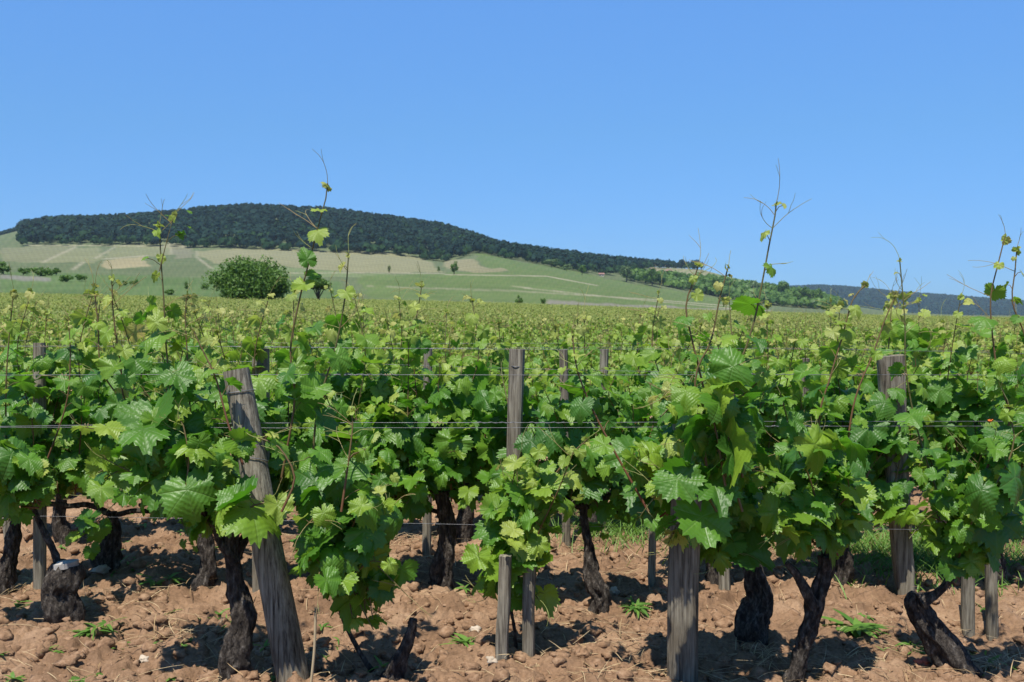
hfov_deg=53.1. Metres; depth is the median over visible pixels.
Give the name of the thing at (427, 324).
grape vine
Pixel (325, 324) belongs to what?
grape vine
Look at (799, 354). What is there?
grape vine
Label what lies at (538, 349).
grape vine
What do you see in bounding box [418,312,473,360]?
grape vine
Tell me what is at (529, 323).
grape vine
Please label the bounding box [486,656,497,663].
stone
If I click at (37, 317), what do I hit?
grape vine
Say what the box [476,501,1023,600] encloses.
grass
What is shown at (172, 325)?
grape vine
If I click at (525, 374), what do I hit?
grape vine
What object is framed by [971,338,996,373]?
grape vine
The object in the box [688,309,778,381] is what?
grape vine
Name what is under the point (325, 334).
grape vine
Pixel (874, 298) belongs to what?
forest
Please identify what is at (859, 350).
grape vine
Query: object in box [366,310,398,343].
grape vine
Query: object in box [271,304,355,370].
grape vine
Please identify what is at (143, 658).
stone
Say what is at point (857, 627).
weed
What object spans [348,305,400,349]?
grape vine
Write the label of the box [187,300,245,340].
grape vine
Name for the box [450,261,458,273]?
bush
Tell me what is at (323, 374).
trellis wire
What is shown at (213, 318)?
grape vine
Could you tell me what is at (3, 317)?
grape vine
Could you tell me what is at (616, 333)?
grape vine
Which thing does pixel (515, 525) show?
grape vine
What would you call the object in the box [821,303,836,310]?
bank tree
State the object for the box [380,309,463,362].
grape vine
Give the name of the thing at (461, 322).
grape vine
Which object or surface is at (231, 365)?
grape vine
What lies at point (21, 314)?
grape vine
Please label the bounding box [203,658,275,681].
dry grass tuft
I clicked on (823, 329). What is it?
grape vine
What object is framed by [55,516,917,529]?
trellis wire
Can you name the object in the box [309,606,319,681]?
dry stalk
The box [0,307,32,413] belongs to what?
grape vine
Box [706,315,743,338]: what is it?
grape vine
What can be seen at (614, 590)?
stone
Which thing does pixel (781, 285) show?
bank tree
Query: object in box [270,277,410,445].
grape vine
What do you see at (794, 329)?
grape vine
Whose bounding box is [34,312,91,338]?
grape vine
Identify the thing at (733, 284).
bank tree
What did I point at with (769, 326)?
grape vine
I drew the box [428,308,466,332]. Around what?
grape vine
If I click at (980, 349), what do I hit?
grape vine
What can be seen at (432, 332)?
grape vine
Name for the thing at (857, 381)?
grape vine
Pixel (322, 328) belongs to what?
grape vine
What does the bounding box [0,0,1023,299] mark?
sky
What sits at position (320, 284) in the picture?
tree
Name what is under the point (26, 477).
grape vine
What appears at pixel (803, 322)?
grape vine
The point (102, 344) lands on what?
grape vine
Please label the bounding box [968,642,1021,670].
dry grass tuft
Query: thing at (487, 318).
grape vine
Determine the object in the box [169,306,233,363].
grape vine
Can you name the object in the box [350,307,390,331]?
grape vine
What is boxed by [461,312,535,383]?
grape vine
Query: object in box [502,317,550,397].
grape vine
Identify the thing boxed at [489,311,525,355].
grape vine
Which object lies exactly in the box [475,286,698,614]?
grape vine
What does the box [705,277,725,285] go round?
bank tree
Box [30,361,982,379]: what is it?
trellis wire
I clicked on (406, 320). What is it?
grape vine
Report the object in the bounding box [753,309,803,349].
grape vine
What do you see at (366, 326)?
grape vine
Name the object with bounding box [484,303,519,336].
grape vine
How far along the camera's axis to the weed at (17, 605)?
4.33 m
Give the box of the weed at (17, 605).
[12,600,32,607]
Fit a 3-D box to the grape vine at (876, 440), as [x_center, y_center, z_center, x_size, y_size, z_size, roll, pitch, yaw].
[1.523,0.431,4.584,0.756,1.432,0.598,-1,2,-21]
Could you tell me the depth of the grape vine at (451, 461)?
4.50 m
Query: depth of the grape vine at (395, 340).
15.47 m
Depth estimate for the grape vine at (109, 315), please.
22.16 m
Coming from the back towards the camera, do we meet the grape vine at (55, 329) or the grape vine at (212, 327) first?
the grape vine at (212, 327)
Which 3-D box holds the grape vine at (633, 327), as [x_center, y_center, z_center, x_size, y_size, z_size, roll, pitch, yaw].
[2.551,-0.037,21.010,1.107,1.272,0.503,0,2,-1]
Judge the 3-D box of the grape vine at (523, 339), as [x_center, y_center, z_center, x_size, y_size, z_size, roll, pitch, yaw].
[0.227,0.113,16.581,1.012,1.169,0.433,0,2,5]
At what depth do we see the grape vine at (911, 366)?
6.69 m
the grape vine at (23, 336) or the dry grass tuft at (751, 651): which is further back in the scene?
the grape vine at (23, 336)
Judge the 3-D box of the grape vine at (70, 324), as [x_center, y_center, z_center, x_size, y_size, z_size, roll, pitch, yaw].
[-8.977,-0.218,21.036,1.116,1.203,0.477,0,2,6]
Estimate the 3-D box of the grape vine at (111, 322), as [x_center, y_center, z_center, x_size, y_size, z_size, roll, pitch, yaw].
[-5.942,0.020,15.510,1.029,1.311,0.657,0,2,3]
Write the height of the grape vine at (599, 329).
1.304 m
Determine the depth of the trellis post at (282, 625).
3.38 m
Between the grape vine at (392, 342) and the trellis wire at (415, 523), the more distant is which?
the grape vine at (392, 342)
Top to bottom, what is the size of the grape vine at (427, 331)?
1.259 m
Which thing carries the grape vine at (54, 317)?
on the ground at (488, 277)
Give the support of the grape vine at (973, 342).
on the ground at (488, 277)
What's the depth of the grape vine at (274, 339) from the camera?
14.38 m
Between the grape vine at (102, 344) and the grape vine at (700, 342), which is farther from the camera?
the grape vine at (700, 342)
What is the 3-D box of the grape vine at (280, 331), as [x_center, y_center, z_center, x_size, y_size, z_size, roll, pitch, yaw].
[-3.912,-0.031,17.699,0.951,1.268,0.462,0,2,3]
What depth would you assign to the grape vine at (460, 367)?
6.79 m
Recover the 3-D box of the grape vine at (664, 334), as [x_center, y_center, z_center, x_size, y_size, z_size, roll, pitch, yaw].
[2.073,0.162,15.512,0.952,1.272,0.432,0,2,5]
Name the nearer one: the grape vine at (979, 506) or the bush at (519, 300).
the grape vine at (979, 506)
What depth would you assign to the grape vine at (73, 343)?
13.30 m
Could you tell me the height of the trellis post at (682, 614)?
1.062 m
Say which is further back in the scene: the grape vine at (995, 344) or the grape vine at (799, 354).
the grape vine at (799, 354)
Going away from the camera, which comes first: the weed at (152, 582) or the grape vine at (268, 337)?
the weed at (152, 582)
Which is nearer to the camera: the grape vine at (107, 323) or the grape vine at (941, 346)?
the grape vine at (941, 346)
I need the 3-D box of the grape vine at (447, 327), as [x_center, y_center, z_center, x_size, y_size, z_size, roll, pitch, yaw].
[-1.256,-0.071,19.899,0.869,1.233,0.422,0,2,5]
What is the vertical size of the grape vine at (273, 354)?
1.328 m
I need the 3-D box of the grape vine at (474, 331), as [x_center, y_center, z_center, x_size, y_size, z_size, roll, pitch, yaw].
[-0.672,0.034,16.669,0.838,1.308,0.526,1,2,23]
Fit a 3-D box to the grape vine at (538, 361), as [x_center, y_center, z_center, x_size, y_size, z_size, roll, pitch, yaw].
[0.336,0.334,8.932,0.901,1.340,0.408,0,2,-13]
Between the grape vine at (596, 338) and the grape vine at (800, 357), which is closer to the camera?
the grape vine at (800, 357)
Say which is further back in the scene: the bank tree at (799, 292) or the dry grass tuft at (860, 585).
the bank tree at (799, 292)
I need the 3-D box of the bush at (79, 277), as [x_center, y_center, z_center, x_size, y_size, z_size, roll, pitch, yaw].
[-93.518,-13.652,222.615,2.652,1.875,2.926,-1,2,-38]
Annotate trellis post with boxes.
[2,517,9,536]
[33,343,46,589]
[223,367,309,681]
[252,348,269,592]
[422,349,431,556]
[505,349,524,496]
[559,350,570,547]
[599,349,608,530]
[648,528,655,586]
[667,411,702,681]
[718,568,730,589]
[801,358,809,395]
[876,354,915,594]
[961,576,974,637]
[985,564,998,640]
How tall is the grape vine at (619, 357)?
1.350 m
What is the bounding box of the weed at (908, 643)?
[893,639,925,653]
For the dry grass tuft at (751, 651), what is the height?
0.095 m
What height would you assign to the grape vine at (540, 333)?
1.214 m
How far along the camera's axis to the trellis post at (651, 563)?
4.60 m
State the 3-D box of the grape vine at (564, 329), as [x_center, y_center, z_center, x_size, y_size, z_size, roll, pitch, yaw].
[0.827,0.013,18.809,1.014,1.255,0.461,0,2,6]
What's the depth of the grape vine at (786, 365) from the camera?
11.06 m
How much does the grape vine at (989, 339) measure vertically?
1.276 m
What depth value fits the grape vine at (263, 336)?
12.21 m
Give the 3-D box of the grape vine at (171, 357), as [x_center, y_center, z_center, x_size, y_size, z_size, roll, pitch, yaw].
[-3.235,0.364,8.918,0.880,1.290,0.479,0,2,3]
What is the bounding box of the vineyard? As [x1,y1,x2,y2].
[0,292,1023,342]
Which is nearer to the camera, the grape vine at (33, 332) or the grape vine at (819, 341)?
the grape vine at (819, 341)
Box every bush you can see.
[0,261,11,273]
[17,267,30,274]
[31,267,53,275]
[51,268,60,274]
[59,275,73,281]
[75,274,87,279]
[164,289,175,294]
[200,282,208,288]
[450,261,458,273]
[515,295,522,303]
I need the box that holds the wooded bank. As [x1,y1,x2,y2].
[624,268,847,308]
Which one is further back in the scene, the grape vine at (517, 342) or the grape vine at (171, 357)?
the grape vine at (517, 342)
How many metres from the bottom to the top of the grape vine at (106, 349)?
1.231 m
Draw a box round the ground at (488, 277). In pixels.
[0,217,1023,681]
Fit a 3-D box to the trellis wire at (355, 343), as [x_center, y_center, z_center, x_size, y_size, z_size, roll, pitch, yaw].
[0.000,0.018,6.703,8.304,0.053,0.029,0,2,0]
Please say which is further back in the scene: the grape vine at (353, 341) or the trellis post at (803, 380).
the grape vine at (353, 341)
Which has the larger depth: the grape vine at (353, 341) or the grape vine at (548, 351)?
the grape vine at (353, 341)
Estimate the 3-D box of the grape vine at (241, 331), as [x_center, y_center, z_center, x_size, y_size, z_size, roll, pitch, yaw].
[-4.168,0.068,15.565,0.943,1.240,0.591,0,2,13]
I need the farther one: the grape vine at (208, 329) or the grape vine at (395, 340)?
the grape vine at (395, 340)
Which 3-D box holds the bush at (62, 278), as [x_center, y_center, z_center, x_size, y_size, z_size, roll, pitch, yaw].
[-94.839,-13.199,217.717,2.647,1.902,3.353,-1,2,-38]
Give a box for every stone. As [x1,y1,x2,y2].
[91,564,110,574]
[139,654,148,662]
[469,625,481,631]
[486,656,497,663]
[610,586,619,594]
[913,656,930,665]
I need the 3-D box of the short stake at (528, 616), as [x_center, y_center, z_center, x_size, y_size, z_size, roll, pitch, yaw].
[0.059,1.046,3.635,0.052,0.519,0.047,0,2,12]
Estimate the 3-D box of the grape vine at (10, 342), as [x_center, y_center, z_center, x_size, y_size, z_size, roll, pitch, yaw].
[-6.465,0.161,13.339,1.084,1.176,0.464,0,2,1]
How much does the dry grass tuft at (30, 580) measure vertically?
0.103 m
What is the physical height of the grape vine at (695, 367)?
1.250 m
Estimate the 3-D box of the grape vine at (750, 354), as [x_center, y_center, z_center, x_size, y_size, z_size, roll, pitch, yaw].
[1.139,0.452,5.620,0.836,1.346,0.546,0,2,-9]
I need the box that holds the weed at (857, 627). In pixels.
[822,609,893,637]
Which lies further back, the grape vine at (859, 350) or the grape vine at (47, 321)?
the grape vine at (47, 321)
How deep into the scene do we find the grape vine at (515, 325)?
18.74 m
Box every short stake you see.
[495,554,511,660]
[522,567,535,656]
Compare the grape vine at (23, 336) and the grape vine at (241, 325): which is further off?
the grape vine at (241, 325)
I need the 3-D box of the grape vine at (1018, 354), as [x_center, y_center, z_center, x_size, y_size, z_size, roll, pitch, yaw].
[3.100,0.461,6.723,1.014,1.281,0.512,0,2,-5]
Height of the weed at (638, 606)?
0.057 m
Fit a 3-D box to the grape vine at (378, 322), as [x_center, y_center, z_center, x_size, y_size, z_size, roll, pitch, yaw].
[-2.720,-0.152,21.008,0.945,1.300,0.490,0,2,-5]
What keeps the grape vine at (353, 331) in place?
on the ground at (488, 277)
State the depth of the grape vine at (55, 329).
12.20 m
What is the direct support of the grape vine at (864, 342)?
on the ground at (488, 277)
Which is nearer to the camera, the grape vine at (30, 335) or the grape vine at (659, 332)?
the grape vine at (30, 335)
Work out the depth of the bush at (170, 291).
178.26 m
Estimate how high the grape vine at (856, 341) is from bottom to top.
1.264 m
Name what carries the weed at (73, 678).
on the ground at (488, 277)
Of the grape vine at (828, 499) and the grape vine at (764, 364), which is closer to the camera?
the grape vine at (828, 499)
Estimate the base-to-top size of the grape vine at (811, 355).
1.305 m
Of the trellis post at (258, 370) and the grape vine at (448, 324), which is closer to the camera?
the trellis post at (258, 370)
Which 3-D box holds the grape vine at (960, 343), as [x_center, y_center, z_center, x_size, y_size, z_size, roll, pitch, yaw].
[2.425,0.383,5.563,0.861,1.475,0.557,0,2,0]
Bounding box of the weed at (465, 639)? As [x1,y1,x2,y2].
[440,633,475,647]
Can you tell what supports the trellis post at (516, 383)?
on the ground at (488, 277)
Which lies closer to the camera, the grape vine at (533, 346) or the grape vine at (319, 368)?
the grape vine at (319, 368)
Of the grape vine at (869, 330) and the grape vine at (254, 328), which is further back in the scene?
the grape vine at (869, 330)
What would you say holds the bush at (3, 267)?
on the ground at (488, 277)
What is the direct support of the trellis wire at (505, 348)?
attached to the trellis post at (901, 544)
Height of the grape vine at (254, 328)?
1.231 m
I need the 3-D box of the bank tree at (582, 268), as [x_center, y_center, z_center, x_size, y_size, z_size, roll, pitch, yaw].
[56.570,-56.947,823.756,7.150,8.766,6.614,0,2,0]
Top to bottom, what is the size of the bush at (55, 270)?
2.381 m
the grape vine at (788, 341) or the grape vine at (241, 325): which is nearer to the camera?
the grape vine at (788, 341)
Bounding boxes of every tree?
[201,254,292,299]
[311,276,331,299]
[544,259,557,267]
[560,264,571,270]
[579,265,585,272]
[619,265,633,281]
[639,267,661,285]
[673,271,685,277]
[688,275,705,287]
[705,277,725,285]
[727,281,744,289]
[747,280,762,289]
[766,281,788,292]
[789,286,810,306]
[806,288,823,308]
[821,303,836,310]
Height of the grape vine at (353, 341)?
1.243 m
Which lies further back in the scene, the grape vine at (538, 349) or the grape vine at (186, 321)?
the grape vine at (186, 321)
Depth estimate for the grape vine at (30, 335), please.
8.96 m
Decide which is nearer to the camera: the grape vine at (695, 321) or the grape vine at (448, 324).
the grape vine at (695, 321)
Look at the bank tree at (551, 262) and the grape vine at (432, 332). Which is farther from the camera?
the bank tree at (551, 262)
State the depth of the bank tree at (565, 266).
884.46 m
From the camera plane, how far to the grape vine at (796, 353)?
14.29 m
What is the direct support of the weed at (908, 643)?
on the ground at (488, 277)
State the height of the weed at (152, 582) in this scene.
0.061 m
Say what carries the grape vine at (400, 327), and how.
on the ground at (488, 277)
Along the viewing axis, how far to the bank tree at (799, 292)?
933.33 m
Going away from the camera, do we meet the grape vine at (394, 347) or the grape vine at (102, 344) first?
the grape vine at (102, 344)
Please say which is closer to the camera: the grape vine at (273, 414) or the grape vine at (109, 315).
the grape vine at (273, 414)
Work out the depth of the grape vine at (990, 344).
11.04 m
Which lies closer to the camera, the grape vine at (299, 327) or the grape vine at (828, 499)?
the grape vine at (828, 499)
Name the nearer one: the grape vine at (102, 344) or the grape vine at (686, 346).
the grape vine at (102, 344)
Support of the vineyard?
on the ground at (488, 277)
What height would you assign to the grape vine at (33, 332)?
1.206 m
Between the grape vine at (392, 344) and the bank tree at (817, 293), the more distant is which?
the bank tree at (817, 293)
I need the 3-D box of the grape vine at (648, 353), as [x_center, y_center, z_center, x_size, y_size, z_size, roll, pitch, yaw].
[0.930,0.402,4.621,0.864,1.505,0.532,0,2,0]
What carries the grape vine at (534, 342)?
on the ground at (488, 277)
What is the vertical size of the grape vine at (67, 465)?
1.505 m
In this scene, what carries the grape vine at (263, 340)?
on the ground at (488, 277)
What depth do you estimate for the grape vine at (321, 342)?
7.76 m
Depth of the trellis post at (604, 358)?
5.70 m
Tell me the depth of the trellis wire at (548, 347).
5.61 m
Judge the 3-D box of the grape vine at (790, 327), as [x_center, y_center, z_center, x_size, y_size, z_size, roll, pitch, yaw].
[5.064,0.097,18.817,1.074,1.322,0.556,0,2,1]
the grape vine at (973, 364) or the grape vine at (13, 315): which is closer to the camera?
the grape vine at (973, 364)
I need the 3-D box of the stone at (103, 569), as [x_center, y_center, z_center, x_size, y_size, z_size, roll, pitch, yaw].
[-1.938,1.076,4.820,0.083,0.053,0.077,0,2,0]
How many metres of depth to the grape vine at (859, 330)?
21.07 m
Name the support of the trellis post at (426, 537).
on the ground at (488, 277)
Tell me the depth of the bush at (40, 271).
246.80 m
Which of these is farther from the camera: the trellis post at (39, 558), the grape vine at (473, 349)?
the grape vine at (473, 349)
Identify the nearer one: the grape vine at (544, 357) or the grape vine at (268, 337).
the grape vine at (544, 357)
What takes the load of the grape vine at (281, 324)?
on the ground at (488, 277)
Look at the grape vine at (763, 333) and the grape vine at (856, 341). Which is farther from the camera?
the grape vine at (856, 341)
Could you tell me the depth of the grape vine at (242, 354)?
5.54 m
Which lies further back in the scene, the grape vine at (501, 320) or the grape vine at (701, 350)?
the grape vine at (501, 320)
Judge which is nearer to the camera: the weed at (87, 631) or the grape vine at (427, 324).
the weed at (87, 631)
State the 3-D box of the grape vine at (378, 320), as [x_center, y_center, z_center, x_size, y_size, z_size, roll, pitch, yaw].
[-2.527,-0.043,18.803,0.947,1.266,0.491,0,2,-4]
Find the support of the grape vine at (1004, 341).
on the ground at (488, 277)
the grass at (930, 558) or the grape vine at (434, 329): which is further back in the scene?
the grape vine at (434, 329)
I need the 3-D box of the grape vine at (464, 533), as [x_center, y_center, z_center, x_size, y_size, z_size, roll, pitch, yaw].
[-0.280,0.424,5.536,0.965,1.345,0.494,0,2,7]
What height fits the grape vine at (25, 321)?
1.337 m
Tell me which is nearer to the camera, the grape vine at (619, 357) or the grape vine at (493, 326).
the grape vine at (619, 357)
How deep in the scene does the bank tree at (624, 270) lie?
914.58 m
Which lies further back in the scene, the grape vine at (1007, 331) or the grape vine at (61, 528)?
the grape vine at (1007, 331)
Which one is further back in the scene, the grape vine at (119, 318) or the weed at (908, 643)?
the grape vine at (119, 318)
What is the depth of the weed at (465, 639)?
3.79 m
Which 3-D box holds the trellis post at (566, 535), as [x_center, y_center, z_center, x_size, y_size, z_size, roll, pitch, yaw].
[0.282,0.637,5.444,0.066,1.182,0.051,0,2,0]
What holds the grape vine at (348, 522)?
on the ground at (488, 277)
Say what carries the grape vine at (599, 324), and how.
on the ground at (488, 277)
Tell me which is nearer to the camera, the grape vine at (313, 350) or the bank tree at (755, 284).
the grape vine at (313, 350)
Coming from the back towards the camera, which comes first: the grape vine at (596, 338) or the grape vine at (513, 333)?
the grape vine at (513, 333)
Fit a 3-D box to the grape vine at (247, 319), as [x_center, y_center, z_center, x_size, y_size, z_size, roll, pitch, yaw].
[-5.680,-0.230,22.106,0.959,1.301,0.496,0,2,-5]
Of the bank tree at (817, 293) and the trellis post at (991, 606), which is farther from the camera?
the bank tree at (817, 293)
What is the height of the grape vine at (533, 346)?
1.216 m
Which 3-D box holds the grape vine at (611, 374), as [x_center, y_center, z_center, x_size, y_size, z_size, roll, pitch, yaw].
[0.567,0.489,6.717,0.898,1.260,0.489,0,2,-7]
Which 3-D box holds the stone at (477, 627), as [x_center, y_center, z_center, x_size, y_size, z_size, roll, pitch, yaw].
[-0.142,1.124,3.978,0.051,0.037,0.052,-2,2,-43]
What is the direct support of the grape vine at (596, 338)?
on the ground at (488, 277)
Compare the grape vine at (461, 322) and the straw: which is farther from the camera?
the grape vine at (461, 322)
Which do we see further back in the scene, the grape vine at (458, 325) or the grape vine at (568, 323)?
the grape vine at (568, 323)
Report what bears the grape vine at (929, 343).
on the ground at (488, 277)
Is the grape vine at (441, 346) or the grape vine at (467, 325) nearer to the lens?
the grape vine at (441, 346)
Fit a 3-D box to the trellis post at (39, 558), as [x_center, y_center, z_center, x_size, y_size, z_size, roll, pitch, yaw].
[-2.084,0.612,4.518,0.065,1.211,0.061,0,2,0]
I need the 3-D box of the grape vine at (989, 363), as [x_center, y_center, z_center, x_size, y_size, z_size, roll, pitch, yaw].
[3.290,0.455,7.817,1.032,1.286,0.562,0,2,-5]
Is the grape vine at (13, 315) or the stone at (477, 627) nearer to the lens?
the stone at (477, 627)
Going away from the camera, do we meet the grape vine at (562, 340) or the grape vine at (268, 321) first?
the grape vine at (562, 340)
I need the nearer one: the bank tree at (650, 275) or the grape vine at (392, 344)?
the grape vine at (392, 344)
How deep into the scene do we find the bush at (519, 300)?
170.99 m
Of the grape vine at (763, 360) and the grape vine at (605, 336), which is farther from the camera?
the grape vine at (605, 336)
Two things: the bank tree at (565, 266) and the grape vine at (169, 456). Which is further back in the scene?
the bank tree at (565, 266)
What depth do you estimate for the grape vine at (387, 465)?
4.47 m
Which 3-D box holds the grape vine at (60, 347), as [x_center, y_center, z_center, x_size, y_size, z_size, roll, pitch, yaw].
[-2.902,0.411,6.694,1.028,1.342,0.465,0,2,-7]
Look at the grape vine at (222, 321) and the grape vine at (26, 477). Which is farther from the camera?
the grape vine at (222, 321)
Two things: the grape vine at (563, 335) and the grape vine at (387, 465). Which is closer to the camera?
the grape vine at (387, 465)
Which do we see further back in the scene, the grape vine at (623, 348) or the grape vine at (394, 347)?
the grape vine at (623, 348)
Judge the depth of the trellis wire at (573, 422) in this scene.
3.51 m
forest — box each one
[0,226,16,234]
[14,202,704,273]
[787,284,1023,315]
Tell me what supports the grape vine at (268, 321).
on the ground at (488, 277)
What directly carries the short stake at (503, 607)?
on the ground at (488, 277)
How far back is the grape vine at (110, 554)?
4.86 m
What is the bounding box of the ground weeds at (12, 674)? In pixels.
[0,487,1023,681]
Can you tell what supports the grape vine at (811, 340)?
on the ground at (488, 277)
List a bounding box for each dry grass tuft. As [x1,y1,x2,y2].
[0,575,32,594]
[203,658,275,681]
[725,637,790,668]
[839,583,876,597]
[850,652,907,671]
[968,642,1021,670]
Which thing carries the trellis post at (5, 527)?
on the ground at (488, 277)
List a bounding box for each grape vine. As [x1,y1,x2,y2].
[0,260,109,594]
[0,266,86,623]
[0,305,25,339]
[0,306,48,355]
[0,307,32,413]
[0,309,105,392]
[0,313,54,372]
[0,315,70,381]
[0,317,138,545]
[1,314,37,359]
[2,305,138,499]
[3,316,54,356]
[4,302,17,321]
[6,295,50,325]
[10,288,196,572]
[26,299,58,329]
[26,304,64,336]
[28,308,97,354]
[31,301,73,339]
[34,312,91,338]
[38,303,97,345]
[43,300,69,328]
[53,302,96,330]
[53,307,113,349]
[54,315,134,361]
[59,304,147,380]
[65,274,296,590]
[68,193,298,681]
[85,311,133,342]
[88,302,116,326]
[94,302,136,344]
[96,306,151,353]
[97,310,192,382]
[104,306,146,330]
[108,323,181,388]
[131,286,275,536]
[156,343,241,367]
[163,298,246,373]
[168,305,240,348]
[169,302,211,335]
[169,306,199,330]
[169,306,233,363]
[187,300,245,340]
[193,295,278,395]
[193,316,235,350]
[195,308,228,329]
[196,308,233,328]
[200,302,326,400]
[202,301,250,333]
[216,304,252,336]
[221,315,271,344]
[222,303,262,337]
[226,315,295,355]
[228,314,286,364]
[233,304,270,330]
[249,312,300,344]
[253,305,294,335]
[257,309,319,369]
[258,307,297,352]
[259,305,347,372]
[261,308,307,340]
[264,149,431,680]
[265,303,296,338]
[265,310,323,348]
[270,274,425,522]
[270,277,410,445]
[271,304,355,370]
[271,308,413,412]
[272,304,303,331]
[299,316,353,346]
[300,305,347,345]
[302,314,363,352]
[304,270,473,557]
[310,303,351,335]
[314,326,391,398]
[316,319,390,379]
[318,312,423,399]
[339,309,383,339]
[345,311,379,334]
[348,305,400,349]
[349,308,392,333]
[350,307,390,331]
[354,314,415,349]
[357,261,532,590]
[360,311,437,378]
[364,310,401,337]
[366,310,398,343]
[368,300,542,542]
[371,314,436,355]
[371,317,445,369]
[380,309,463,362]
[382,305,424,338]
[382,316,444,351]
[387,309,427,334]
[398,304,446,337]
[399,310,450,344]
[402,312,501,384]
[411,311,539,496]
[417,310,462,342]
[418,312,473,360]
[419,318,540,395]
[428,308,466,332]
[432,307,465,336]
[436,313,497,360]
[442,305,491,340]
[442,321,535,370]
[448,305,505,351]
[453,305,490,347]
[458,309,535,364]
[460,425,608,649]
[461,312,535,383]
[467,306,502,328]
[472,311,518,351]
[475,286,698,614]
[481,312,520,336]
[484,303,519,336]
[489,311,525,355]
[491,307,534,339]
[502,303,591,395]
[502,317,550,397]
[504,315,550,376]
[510,317,557,357]
[513,310,545,334]
[515,304,555,345]
[516,315,563,353]
[525,313,611,373]
[526,296,679,532]
[527,314,587,355]
[529,300,644,400]
[530,312,577,343]
[534,328,658,492]
[536,314,616,385]
[543,312,597,368]
[549,309,601,346]
[554,160,810,645]
[556,310,593,336]
[562,307,601,338]
[564,313,616,357]
[575,306,619,347]
[575,317,622,358]
[576,315,610,336]
[587,313,624,345]
[593,317,664,365]
[595,316,649,353]
[597,311,672,368]
[605,305,696,399]
[607,316,656,350]
[612,309,703,384]
[613,323,688,366]
[619,312,656,341]
[620,265,820,584]
[624,316,673,353]
[638,317,674,340]
[640,324,720,377]
[646,300,780,445]
[653,307,704,356]
[660,310,681,338]
[665,321,746,369]
[671,319,788,404]
[672,314,717,353]
[672,320,731,366]
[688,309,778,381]
[693,322,750,353]
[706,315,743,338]
[713,318,762,344]
[716,322,770,345]
[745,318,804,370]
[747,319,818,384]
[748,316,788,334]
[753,286,886,436]
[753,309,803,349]
[754,315,814,357]
[756,270,914,681]
[760,281,947,586]
[766,310,815,345]
[770,315,802,357]
[770,325,876,389]
[773,319,809,340]
[776,321,816,360]
[778,320,832,360]
[781,319,822,351]
[783,312,830,342]
[785,312,872,389]
[798,318,917,441]
[810,316,882,381]
[812,321,873,369]
[825,317,908,368]
[831,313,879,346]
[832,317,883,357]
[832,320,867,341]
[833,317,887,352]
[841,312,872,358]
[849,322,877,346]
[869,270,1023,584]
[871,215,1023,676]
[876,326,965,389]
[890,276,1023,522]
[899,316,969,366]
[900,332,998,397]
[907,317,987,374]
[927,328,1023,439]
[928,319,985,348]
[944,313,1002,353]
[945,326,1010,371]
[948,313,1007,376]
[954,323,991,340]
[955,318,997,350]
[966,317,1014,377]
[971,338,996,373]
[977,318,1023,387]
[977,338,1017,374]
[980,323,1018,355]
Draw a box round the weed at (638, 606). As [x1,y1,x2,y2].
[619,595,652,617]
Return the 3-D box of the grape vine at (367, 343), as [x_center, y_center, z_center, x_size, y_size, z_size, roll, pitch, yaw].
[-0.588,0.411,4.614,0.848,1.458,0.542,0,2,0]
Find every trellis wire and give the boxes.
[0,345,1023,351]
[0,345,1023,353]
[0,421,1016,426]
[0,425,1022,427]
[1,340,985,346]
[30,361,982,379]
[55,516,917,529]
[61,373,1023,375]
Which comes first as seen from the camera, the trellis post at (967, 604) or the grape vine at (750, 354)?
the trellis post at (967, 604)
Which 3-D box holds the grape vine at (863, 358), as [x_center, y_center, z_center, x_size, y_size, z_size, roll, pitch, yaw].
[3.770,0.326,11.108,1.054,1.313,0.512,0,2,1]
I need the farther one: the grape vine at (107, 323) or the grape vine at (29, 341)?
the grape vine at (107, 323)
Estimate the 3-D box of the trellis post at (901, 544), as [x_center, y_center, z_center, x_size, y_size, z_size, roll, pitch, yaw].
[1.696,0.645,4.515,0.183,1.172,0.118,0,2,9]
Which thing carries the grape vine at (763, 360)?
on the ground at (488, 277)
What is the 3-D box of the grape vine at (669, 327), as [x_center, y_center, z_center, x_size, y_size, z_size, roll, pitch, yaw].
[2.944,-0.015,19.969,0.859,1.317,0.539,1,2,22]
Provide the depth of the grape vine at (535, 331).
19.89 m
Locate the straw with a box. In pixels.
[1,499,1023,681]
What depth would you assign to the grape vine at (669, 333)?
14.42 m
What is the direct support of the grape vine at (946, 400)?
on the ground at (488, 277)
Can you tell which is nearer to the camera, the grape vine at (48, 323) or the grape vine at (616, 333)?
the grape vine at (48, 323)
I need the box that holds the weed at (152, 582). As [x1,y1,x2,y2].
[139,572,187,586]
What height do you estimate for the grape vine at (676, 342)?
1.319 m
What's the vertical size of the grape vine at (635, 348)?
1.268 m
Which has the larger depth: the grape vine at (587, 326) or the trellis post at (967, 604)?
the grape vine at (587, 326)
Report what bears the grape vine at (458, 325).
on the ground at (488, 277)
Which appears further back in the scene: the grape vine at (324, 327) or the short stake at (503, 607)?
the grape vine at (324, 327)
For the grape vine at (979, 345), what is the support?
on the ground at (488, 277)
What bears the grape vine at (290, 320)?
on the ground at (488, 277)
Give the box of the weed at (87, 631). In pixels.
[66,617,126,639]
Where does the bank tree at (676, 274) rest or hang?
on the ground at (488, 277)
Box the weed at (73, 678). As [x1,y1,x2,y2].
[69,672,102,681]
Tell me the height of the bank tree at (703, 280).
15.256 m
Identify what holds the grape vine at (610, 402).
on the ground at (488, 277)
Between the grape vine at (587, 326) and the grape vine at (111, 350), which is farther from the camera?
the grape vine at (587, 326)

